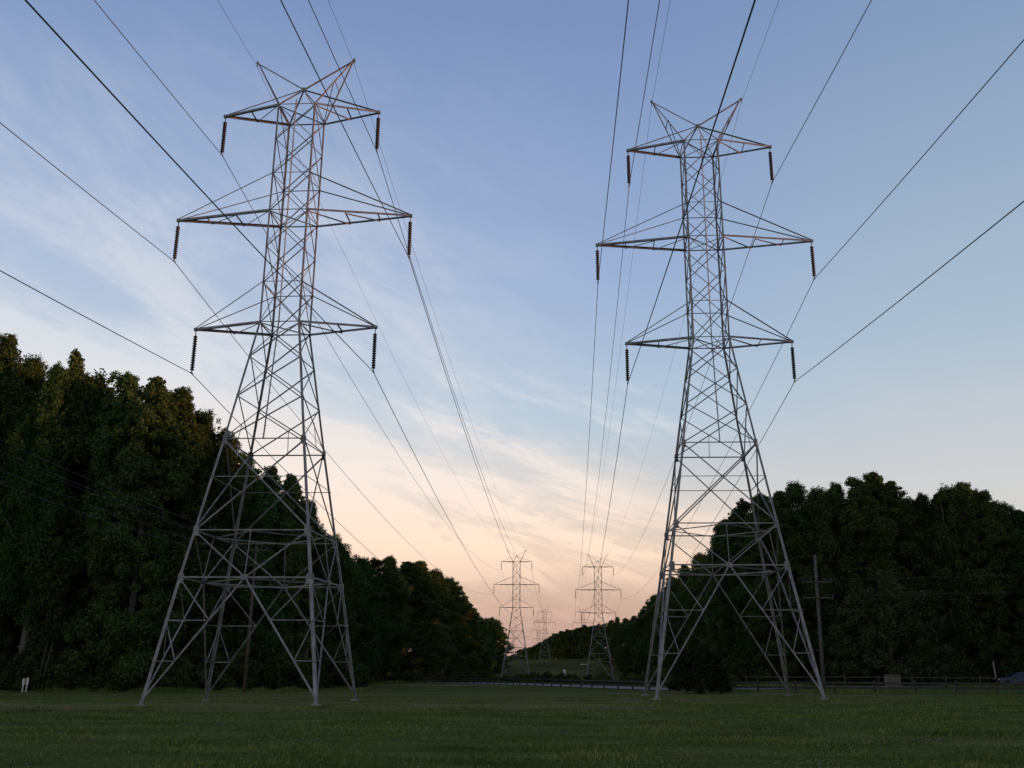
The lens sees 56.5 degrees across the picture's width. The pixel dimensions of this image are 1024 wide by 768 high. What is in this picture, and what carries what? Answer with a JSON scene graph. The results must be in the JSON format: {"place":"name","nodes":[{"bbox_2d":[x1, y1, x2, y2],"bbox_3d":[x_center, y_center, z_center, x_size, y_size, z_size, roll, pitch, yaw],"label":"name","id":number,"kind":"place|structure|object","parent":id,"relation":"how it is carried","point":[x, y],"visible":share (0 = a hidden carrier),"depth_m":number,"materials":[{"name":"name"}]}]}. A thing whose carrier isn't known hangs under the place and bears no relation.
{"place":"outdoors","nodes":[
{"label":"outdoors","id":0,"kind":"place"},
{"bbox_2d":[0,659,1023,767],"bbox_3d":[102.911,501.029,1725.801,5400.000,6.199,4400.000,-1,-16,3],"label":"ground","id":1,"kind":"structure","parent":0,"point":[555,667],"depth_m":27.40,"materials":[{"name":"green plant"}]},
{"bbox_2d":[0,332,36,652],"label":"broadleaf tree","id":2,"kind":"object","parent":1,"relation":"on","point":[11,368],"visible":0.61,"depth_m":85.80,"materials":[{"name":"green plant"}]},
{"bbox_2d":[0,644,44,690],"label":"wood edge shrub","id":3,"kind":"object","parent":1,"relation":"on","point":[8,680],"visible":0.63,"depth_m":76.69,"materials":[{"name":"green plant"}]},
{"bbox_2d":[0,352,49,631],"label":"broadleaf tree","id":4,"kind":"object","parent":1,"relation":"on","point":[33,375],"visible":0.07,"depth_m":89.09,"materials":[{"name":"green plant"}]},
{"bbox_2d":[13,653,63,691],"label":"wood edge shrub","id":5,"kind":"object","parent":1,"relation":"on","point":[37,664],"visible":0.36,"depth_m":76.65,"materials":[{"name":"green plant"}]},
{"bbox_2d":[0,360,82,657],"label":"broadleaf tree","id":6,"kind":"object","parent":1,"relation":"on","point":[42,432],"visible":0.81,"depth_m":81.13,"materials":[{"name":"green plant"}]},
{"bbox_2d":[28,655,79,689],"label":"wood edge shrub","id":7,"kind":"object","parent":1,"relation":"on","point":[52,663],"visible":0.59,"depth_m":76.45,"materials":[{"name":"green plant"}]},
{"bbox_2d":[30,348,86,647],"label":"broadleaf tree","id":8,"kind":"object","parent":1,"relation":"on","point":[76,364],"visible":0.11,"depth_m":92.14,"materials":[{"name":"green plant"}]},
{"bbox_2d":[29,647,94,689],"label":"wood edge shrub","id":9,"kind":"object","parent":1,"relation":"on","point":[61,670],"visible":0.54,"depth_m":76.49,"materials":[{"name":"green plant"}]},
{"bbox_2d":[3,368,132,669],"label":"broadleaf tree","id":10,"kind":"object","parent":1,"relation":"on","point":[87,390],"visible":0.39,"depth_m":81.57,"materials":[{"name":"green plant"}]},
{"bbox_2d":[53,370,147,667],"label":"broadleaf tree","id":11,"kind":"object","parent":1,"relation":"on","point":[98,443],"visible":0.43,"depth_m":82.94,"materials":[{"name":"green plant"}]},
{"bbox_2d":[86,657,136,691],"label":"wood edge shrub","id":12,"kind":"object","parent":1,"relation":"on","point":[101,677],"visible":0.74,"depth_m":75.75,"materials":[{"name":"green plant"}]},
{"bbox_2d":[57,376,217,686],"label":"broadleaf tree","id":13,"kind":"object","parent":1,"relation":"on","point":[149,427],"visible":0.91,"depth_m":79.87,"materials":[{"name":"green plant"}]},
{"bbox_2d":[132,658,176,691],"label":"wood edge shrub","id":14,"kind":"object","parent":1,"relation":"on","point":[162,667],"visible":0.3,"depth_m":76.32,"materials":[{"name":"green plant"}]},
{"bbox_2d":[112,386,226,663],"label":"broadleaf tree","id":15,"kind":"object","parent":1,"relation":"on","point":[183,397],"visible":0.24,"depth_m":83.07,"materials":[{"name":"green plant"}]},
{"bbox_2d":[154,667,190,691],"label":"wood edge shrub","id":16,"kind":"object","parent":1,"relation":"on","point":[173,681],"visible":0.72,"depth_m":76.07,"materials":[{"name":"green plant"}]},
{"bbox_2d":[156,654,211,690],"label":"wood edge shrub","id":17,"kind":"object","parent":1,"relation":"on","point":[184,664],"visible":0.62,"depth_m":77.27,"materials":[{"name":"green plant"}]},
{"bbox_2d":[159,407,241,683],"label":"broadleaf tree","id":18,"kind":"object","parent":1,"relation":"on","point":[206,418],"visible":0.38,"depth_m":85.29,"materials":[{"name":"green plant"}]},
{"bbox_2d":[190,655,242,690],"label":"wood edge shrub","id":19,"kind":"object","parent":1,"relation":"on","point":[239,683],"visible":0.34,"depth_m":79.34,"materials":[{"name":"green plant"}]},
{"bbox_2d":[169,426,267,665],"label":"broadleaf tree","id":20,"kind":"object","parent":1,"relation":"on","point":[217,591],"visible":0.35,"depth_m":85.64,"materials":[{"name":"green plant"}]},
{"bbox_2d":[208,650,255,690],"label":"wood edge shrub","id":21,"kind":"object","parent":1,"relation":"on","point":[236,664],"visible":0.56,"depth_m":79.38,"materials":[{"name":"green plant"}]},
{"bbox_2d":[194,451,286,665],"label":"broadleaf tree","id":22,"kind":"object","parent":1,"relation":"on","point":[261,505],"visible":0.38,"depth_m":87.30,"materials":[{"name":"green plant"}]},
{"bbox_2d":[225,662,262,689],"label":"wood edge shrub","id":23,"kind":"object","parent":1,"relation":"on","point":[239,673],"visible":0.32,"depth_m":79.70,"materials":[{"name":"green plant"}]},
{"bbox_2d":[242,546,267,692],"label":"utility pole","id":24,"kind":"object","parent":1,"relation":"on","point":[248,639],"visible":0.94,"depth_m":75.94,"materials":[{"name":"brown wood"}]},
{"bbox_2d":[222,465,309,665],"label":"broadleaf tree","id":25,"kind":"object","parent":1,"relation":"on","point":[284,516],"visible":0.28,"depth_m":90.20,"materials":[{"name":"green plant"}]},
{"bbox_2d":[135,58,412,707],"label":"lattice tower","id":26,"kind":"structure","parent":1,"relation":"on","point":[309,577],"depth_m":51.16,"materials":[{"name":"metal"}]},
{"bbox_2d":[0,122,532,633],"bbox_3d":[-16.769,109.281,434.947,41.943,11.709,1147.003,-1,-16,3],"label":"conductor wire","id":27,"kind":"object","parent":26,"relation":"hanging from","point":[204,300],"visible":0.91,"depth_m":52.11,"materials":[{"name":"metal"}]},
{"bbox_2d":[0,270,536,651],"bbox_3d":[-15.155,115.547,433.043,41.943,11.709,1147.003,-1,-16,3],"label":"conductor wire","id":28,"kind":"object","parent":26,"relation":"hanging from","point":[206,389],"visible":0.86,"depth_m":49.70,"materials":[{"name":"metal"}]},
{"bbox_2d":[24,0,552,647],"bbox_3d":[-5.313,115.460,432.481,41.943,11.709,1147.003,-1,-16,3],"label":"conductor wire","id":29,"kind":"object","parent":26,"relation":"hanging from","point":[224,214],"visible":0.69,"depth_m":26.05,"materials":[{"name":"metal"}]},
{"bbox_2d":[94,0,537,622],"bbox_3d":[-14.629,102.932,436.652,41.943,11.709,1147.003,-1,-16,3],"label":"conductor wire","id":30,"kind":"object","parent":26,"relation":"hanging from","point":[252,208],"visible":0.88,"depth_m":56.81,"materials":[{"name":"metal"}]},
{"bbox_2d":[280,0,545,625],"bbox_3d":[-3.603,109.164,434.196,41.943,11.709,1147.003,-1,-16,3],"label":"conductor wire","id":31,"kind":"object","parent":26,"relation":"hanging from","point":[388,217],"visible":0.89,"depth_m":43.58,"materials":[{"name":"metal"}]},
{"bbox_2d":[308,0,551,633],"bbox_3d":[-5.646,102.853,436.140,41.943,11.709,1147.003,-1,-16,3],"label":"conductor wire","id":32,"kind":"object","parent":26,"relation":"hanging from","point":[403,237],"visible":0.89,"depth_m":59.31,"materials":[{"name":"metal"}]},
{"bbox_2d":[253,655,298,689],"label":"wood edge shrub","id":33,"kind":"object","parent":1,"relation":"on","point":[271,675],"visible":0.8,"depth_m":80.03,"materials":[{"name":"green plant"}]},
{"bbox_2d":[259,653,312,689],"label":"wood edge shrub","id":34,"kind":"object","parent":1,"relation":"on","point":[287,665],"visible":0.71,"depth_m":80.74,"materials":[{"name":"green plant"}]},
{"bbox_2d":[250,473,324,663],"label":"broadleaf tree","id":35,"kind":"object","parent":1,"relation":"on","point":[299,632],"visible":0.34,"depth_m":92.53,"materials":[{"name":"green plant"}]},
{"bbox_2d":[289,500,338,655],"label":"broadleaf tree","id":36,"kind":"object","parent":1,"relation":"on","point":[321,550],"visible":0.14,"depth_m":98.46,"materials":[{"name":"green plant"}]},
{"bbox_2d":[305,661,333,687],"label":"wood edge shrub","id":37,"kind":"object","parent":1,"relation":"on","point":[325,678],"visible":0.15,"depth_m":89.61,"materials":[{"name":"green plant"}]},
{"bbox_2d":[302,533,371,655],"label":"broadleaf tree","id":38,"kind":"object","parent":1,"relation":"on","point":[350,572],"visible":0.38,"depth_m":104.10,"materials":[{"name":"green plant"}]},
{"bbox_2d":[316,643,364,687],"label":"wood edge shrub","id":39,"kind":"object","parent":1,"relation":"on","point":[327,662],"visible":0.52,"depth_m":94.35,"materials":[{"name":"green plant"}]},
{"bbox_2d":[323,651,371,686],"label":"wood edge shrub","id":40,"kind":"object","parent":1,"relation":"on","point":[365,681],"visible":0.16,"depth_m":100.32,"materials":[{"name":"green plant"}]},
{"bbox_2d":[331,553,384,660],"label":"broadleaf tree","id":41,"kind":"object","parent":1,"relation":"on","point":[367,616],"visible":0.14,"depth_m":110.64,"materials":[{"name":"green plant"}]},
{"bbox_2d":[352,558,400,674],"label":"broadleaf tree","id":42,"kind":"object","parent":1,"relation":"on","point":[386,633],"visible":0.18,"depth_m":120.04,"materials":[{"name":"green plant"}]},
{"bbox_2d":[369,557,420,679],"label":"broadleaf tree","id":43,"kind":"object","parent":1,"relation":"on","point":[396,589],"visible":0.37,"depth_m":128.79,"materials":[{"name":"green plant"}]},
{"bbox_2d":[377,555,415,680],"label":"broadleaf tree","id":44,"kind":"object","parent":1,"relation":"on","point":[392,562],"visible":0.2,"depth_m":140.27,"materials":[{"name":"green plant"}]},
{"bbox_2d":[390,561,452,679],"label":"broadleaf tree","id":45,"kind":"object","parent":1,"relation":"on","point":[422,656],"visible":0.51,"depth_m":147.77,"materials":[{"name":"green plant"}]},
{"bbox_2d":[406,560,456,672],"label":"broadleaf tree","id":46,"kind":"object","parent":1,"relation":"on","point":[443,661],"visible":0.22,"depth_m":162.86,"materials":[{"name":"green plant"}]},
{"bbox_2d":[424,568,462,681],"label":"broadleaf tree","id":47,"kind":"object","parent":1,"relation":"on","point":[438,578],"visible":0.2,"depth_m":180.01,"materials":[{"name":"green plant"}]},
{"bbox_2d":[440,577,477,675],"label":"broadleaf tree","id":48,"kind":"object","parent":1,"relation":"on","point":[459,639],"visible":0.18,"depth_m":198.07,"materials":[{"name":"green plant"}]},
{"bbox_2d":[439,586,482,676],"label":"broadleaf tree","id":49,"kind":"object","parent":1,"relation":"on","point":[473,642],"visible":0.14,"depth_m":216.30,"materials":[{"name":"green plant"}]},
{"bbox_2d":[455,604,488,675],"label":"broadleaf tree","id":50,"kind":"object","parent":1,"relation":"on","point":[475,664],"visible":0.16,"depth_m":234.43,"materials":[{"name":"green plant"}]},
{"bbox_2d":[465,608,496,673],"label":"broadleaf tree","id":51,"kind":"object","parent":1,"relation":"on","point":[487,661],"visible":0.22,"depth_m":255.54,"materials":[{"name":"green plant"}]},
{"bbox_2d":[488,616,506,670],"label":"broadleaf tree","id":52,"kind":"object","parent":1,"relation":"on","point":[501,647],"visible":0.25,"depth_m":337.56,"materials":[{"name":"green plant"}]},
{"bbox_2d":[497,622,513,667],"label":"broadleaf tree","id":53,"kind":"object","parent":1,"relation":"on","point":[504,636],"visible":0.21,"depth_m":371.69,"materials":[{"name":"green plant"}]},
{"bbox_2d":[0,706,1022,767],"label":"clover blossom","id":54,"kind":"object","parent":1,"relation":"on","point":[550,733],"visible":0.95,"depth_m":20.48,"materials":[{"name":"white plant"}]},
{"bbox_2d":[0,678,1023,708],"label":"long grass","id":55,"kind":"structure","parent":1,"relation":"on","point":[260,689],"depth_m":75.23,"materials":[{"name":"green plant"}]},
{"bbox_2d":[493,549,538,675],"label":"lattice tower","id":56,"kind":"structure","parent":1,"relation":"on","point":[524,647],"depth_m":276.16,"materials":[{"name":"metal"}]},
{"bbox_2d":[578,625,606,658],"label":"broadleaf tree","id":57,"kind":"object","parent":1,"relation":"on","point":[587,633],"visible":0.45,"depth_m":538.25,"materials":[{"name":"green plant"}]},
{"bbox_2d":[575,554,620,678],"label":"lattice tower","id":58,"kind":"structure","parent":1,"relation":"on","point":[598,607],"depth_m":275.95,"materials":[{"name":"metal"}]},
{"bbox_2d":[599,619,615,667],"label":"broadleaf tree","id":59,"kind":"object","parent":1,"relation":"on","point":[609,624],"visible":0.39,"depth_m":378.89,"materials":[{"name":"green plant"}]},
{"bbox_2d":[607,617,623,672],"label":"broadleaf tree","id":60,"kind":"object","parent":1,"relation":"on","point":[613,630],"visible":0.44,"depth_m":335.84,"materials":[{"name":"green plant"}]},
{"bbox_2d":[613,618,633,670],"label":"broadleaf tree","id":61,"kind":"object","parent":1,"relation":"on","point":[619,643],"visible":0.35,"depth_m":301.50,"materials":[{"name":"green plant"}]},
{"bbox_2d":[615,616,640,676],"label":"broadleaf tree","id":62,"kind":"object","parent":1,"relation":"on","point":[629,668],"visible":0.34,"depth_m":267.04,"materials":[{"name":"green plant"}]},
{"bbox_2d":[629,601,655,672],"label":"broadleaf tree","id":63,"kind":"object","parent":1,"relation":"on","point":[640,623],"visible":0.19,"depth_m":216.63,"materials":[{"name":"green plant"}]},
{"bbox_2d":[634,594,667,674],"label":"broadleaf tree","id":64,"kind":"object","parent":1,"relation":"on","point":[648,616],"visible":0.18,"depth_m":195.85,"materials":[{"name":"green plant"}]},
{"bbox_2d":[646,576,678,672],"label":"broadleaf tree","id":65,"kind":"object","parent":1,"relation":"on","point":[656,652],"visible":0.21,"depth_m":173.08,"materials":[{"name":"green plant"}]},
{"bbox_2d":[655,565,692,676],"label":"broadleaf tree","id":66,"kind":"object","parent":1,"relation":"on","point":[674,604],"visible":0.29,"depth_m":153.27,"materials":[{"name":"green plant"}]},
{"bbox_2d":[677,552,707,651],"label":"broadleaf tree","id":67,"kind":"object","parent":1,"relation":"on","point":[687,599],"visible":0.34,"depth_m":140.22,"materials":[{"name":"green plant"}]},
{"bbox_2d":[665,644,732,693],"bbox_3d":[12.827,19.795,66.052,4.546,3.542,4.137,-1,-16,3],"label":"round bush","id":68,"kind":"object","parent":1,"relation":"on","point":[707,666],"visible":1,"depth_m":64.94,"materials":[{"name":"green plant"}]},
{"bbox_2d":[689,537,724,647],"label":"broadleaf tree","id":69,"kind":"object","parent":1,"relation":"on","point":[704,630],"visible":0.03,"depth_m":129.30,"materials":[{"name":"green plant"}]},
{"bbox_2d":[686,517,735,661],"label":"broadleaf tree","id":70,"kind":"object","parent":1,"relation":"on","point":[712,627],"visible":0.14,"depth_m":119.53,"materials":[{"name":"green plant"}]},
{"bbox_2d":[596,98,828,700],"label":"lattice tower","id":71,"kind":"structure","parent":1,"relation":"on","point":[757,535],"depth_m":57.08,"materials":[{"name":"metal"}]},
{"bbox_2d":[572,0,628,633],"bbox_3d":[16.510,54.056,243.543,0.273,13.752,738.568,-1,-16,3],"label":"conductor wire","id":72,"kind":"object","parent":71,"relation":"hanging from","point":[604,224],"visible":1,"depth_m":44.29,"materials":[{"name":"metal"}]},
{"bbox_2d":[575,0,659,621],"bbox_3d":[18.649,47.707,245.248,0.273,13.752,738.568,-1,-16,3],"label":"conductor wire","id":73,"kind":"object","parent":71,"relation":"hanging from","point":[624,230],"visible":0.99,"depth_m":62.46,"materials":[{"name":"metal"}]},
{"bbox_2d":[576,0,755,652],"bbox_3d":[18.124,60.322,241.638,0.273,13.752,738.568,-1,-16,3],"label":"conductor wire","id":74,"kind":"object","parent":71,"relation":"hanging from","point":[745,29],"visible":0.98,"depth_m":27.32,"materials":[{"name":"metal"}]},
{"bbox_2d":[595,0,871,625],"bbox_3d":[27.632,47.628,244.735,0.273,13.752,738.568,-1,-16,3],"label":"conductor wire","id":75,"kind":"object","parent":71,"relation":"hanging from","point":[761,214],"visible":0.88,"depth_m":59.73,"materials":[{"name":"metal"}]},
{"bbox_2d":[603,201,1023,651],"bbox_3d":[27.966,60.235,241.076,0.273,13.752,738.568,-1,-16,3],"label":"conductor wire","id":76,"kind":"object","parent":71,"relation":"hanging from","point":[859,332],"visible":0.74,"depth_m":40.96,"materials":[{"name":"metal"}]},
{"bbox_2d":[608,39,1023,632],"bbox_3d":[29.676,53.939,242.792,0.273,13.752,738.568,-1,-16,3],"label":"conductor wire","id":77,"kind":"object","parent":71,"relation":"hanging from","point":[859,228],"visible":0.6,"depth_m":45.75,"materials":[{"name":"metal"}]},
{"bbox_2d":[401,676,1023,694],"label":"rail fence","id":78,"kind":"object","parent":1,"relation":"on","point":[874,683],"visible":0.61,"depth_m":67.71,"materials":[{"name":"grey wood"}]},
{"bbox_2d":[694,497,775,659],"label":"broadleaf tree","id":79,"kind":"object","parent":1,"relation":"on","point":[741,509],"visible":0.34,"depth_m":113.66,"materials":[{"name":"green plant"}]},
{"bbox_2d":[727,493,809,664],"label":"broadleaf tree","id":80,"kind":"object","parent":1,"relation":"on","point":[751,647],"visible":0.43,"depth_m":108.99,"materials":[{"name":"green plant"}]},
{"bbox_2d":[767,654,813,684],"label":"wood edge shrub","id":81,"kind":"object","parent":1,"relation":"on","point":[792,678],"visible":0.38,"depth_m":104.02,"materials":[{"name":"green plant"}]},
{"bbox_2d":[740,490,843,680],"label":"broadleaf tree","id":82,"kind":"object","parent":1,"relation":"on","point":[784,513],"visible":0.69,"depth_m":105.95,"materials":[{"name":"green plant"}]},
{"bbox_2d":[777,480,840,684],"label":"broadleaf tree","id":83,"kind":"object","parent":1,"relation":"on","point":[795,492],"visible":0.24,"depth_m":109.89,"materials":[{"name":"green plant"}]},
{"bbox_2d":[797,657,835,684],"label":"wood edge shrub","id":84,"kind":"object","parent":1,"relation":"on","point":[810,671],"visible":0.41,"depth_m":104.02,"materials":[{"name":"green plant"}]},
{"bbox_2d":[802,555,833,691],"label":"utility pole","id":85,"kind":"object","parent":1,"relation":"on","point":[816,582],"visible":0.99,"depth_m":69.84,"materials":[{"name":"grey wood"}]},
{"bbox_2d":[794,486,866,684],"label":"broadleaf tree","id":86,"kind":"object","parent":1,"relation":"on","point":[823,509],"visible":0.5,"depth_m":107.59,"materials":[{"name":"green plant"}]},
{"bbox_2d":[820,655,876,684],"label":"wood edge shrub","id":87,"kind":"object","parent":1,"relation":"on","point":[843,674],"visible":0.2,"depth_m":102.91,"materials":[{"name":"green plant"}]},
{"bbox_2d":[818,482,878,616],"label":"broadleaf tree","id":88,"kind":"object","parent":1,"relation":"on","point":[837,487],"visible":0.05,"depth_m":113.90,"materials":[{"name":"green plant"}]},
{"bbox_2d":[824,476,923,653],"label":"broadleaf tree","id":89,"kind":"object","parent":1,"relation":"on","point":[858,498],"visible":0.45,"depth_m":108.64,"materials":[{"name":"green plant"}]},
{"bbox_2d":[746,674,1023,687],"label":"paddock fence","id":90,"kind":"object","parent":1,"relation":"on","point":[945,677],"visible":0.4,"depth_m":88.98,"materials":[{"name":"brown wood"}]},
{"bbox_2d":[853,471,929,652],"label":"broadleaf tree","id":91,"kind":"object","parent":1,"relation":"on","point":[873,481],"visible":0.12,"depth_m":110.73,"materials":[{"name":"green plant"}]},
{"bbox_2d":[826,568,967,681],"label":"spreading tree","id":92,"kind":"object","parent":1,"relation":"on","point":[874,614],"visible":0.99,"depth_m":96.73,"materials":[{"name":"green plant"}]},
{"bbox_2d":[855,480,956,684],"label":"broadleaf tree","id":93,"kind":"object","parent":1,"relation":"on","point":[889,498],"visible":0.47,"depth_m":108.39,"materials":[{"name":"green plant"}]},
{"bbox_2d":[909,491,963,646],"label":"broadleaf tree","id":94,"kind":"object","parent":1,"relation":"on","point":[921,504],"visible":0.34,"depth_m":109.72,"materials":[{"name":"green plant"}]},
{"bbox_2d":[919,483,998,675],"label":"broadleaf tree","id":95,"kind":"object","parent":1,"relation":"on","point":[948,504],"visible":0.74,"depth_m":107.36,"materials":[{"name":"green plant"}]},
{"bbox_2d":[935,481,1022,682],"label":"broadleaf tree","id":96,"kind":"object","parent":1,"relation":"on","point":[964,486],"visible":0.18,"depth_m":107.91,"materials":[{"name":"green plant"}]},
{"bbox_2d":[953,488,1023,677],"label":"broadleaf tree","id":97,"kind":"object","parent":1,"relation":"on","point":[997,524],"visible":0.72,"depth_m":106.62,"materials":[{"name":"green plant"}]},
{"bbox_2d":[977,500,1023,685],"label":"broadleaf tree","id":98,"kind":"object","parent":1,"relation":"on","point":[1008,509],"visible":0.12,"depth_m":107.44,"materials":[{"name":"green plant"}]},
{"bbox_2d":[981,509,1023,677],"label":"broadleaf tree","id":99,"kind":"object","parent":1,"relation":"on","point":[1016,567],"visible":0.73,"depth_m":105.09,"materials":[{"name":"green plant"}]},
{"bbox_2d":[0,0,1023,655],"label":"sky","id":100,"kind":"structure","parent":0,"point":[497,117],"materials":[{"name":"blue"}]},
{"bbox_2d":[415,682,1016,689],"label":"road","id":101,"kind":"structure","parent":0,"point":[625,687],"depth_m":92.53,"materials":[{"name":"grey asphalt"}]},
{"bbox_2d":[994,672,1023,685],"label":"parked car","id":102,"kind":"object","parent":101,"relation":"on","point":[1018,674],"visible":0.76,"depth_m":98.89,"materials":[{"name":"blue paint"}]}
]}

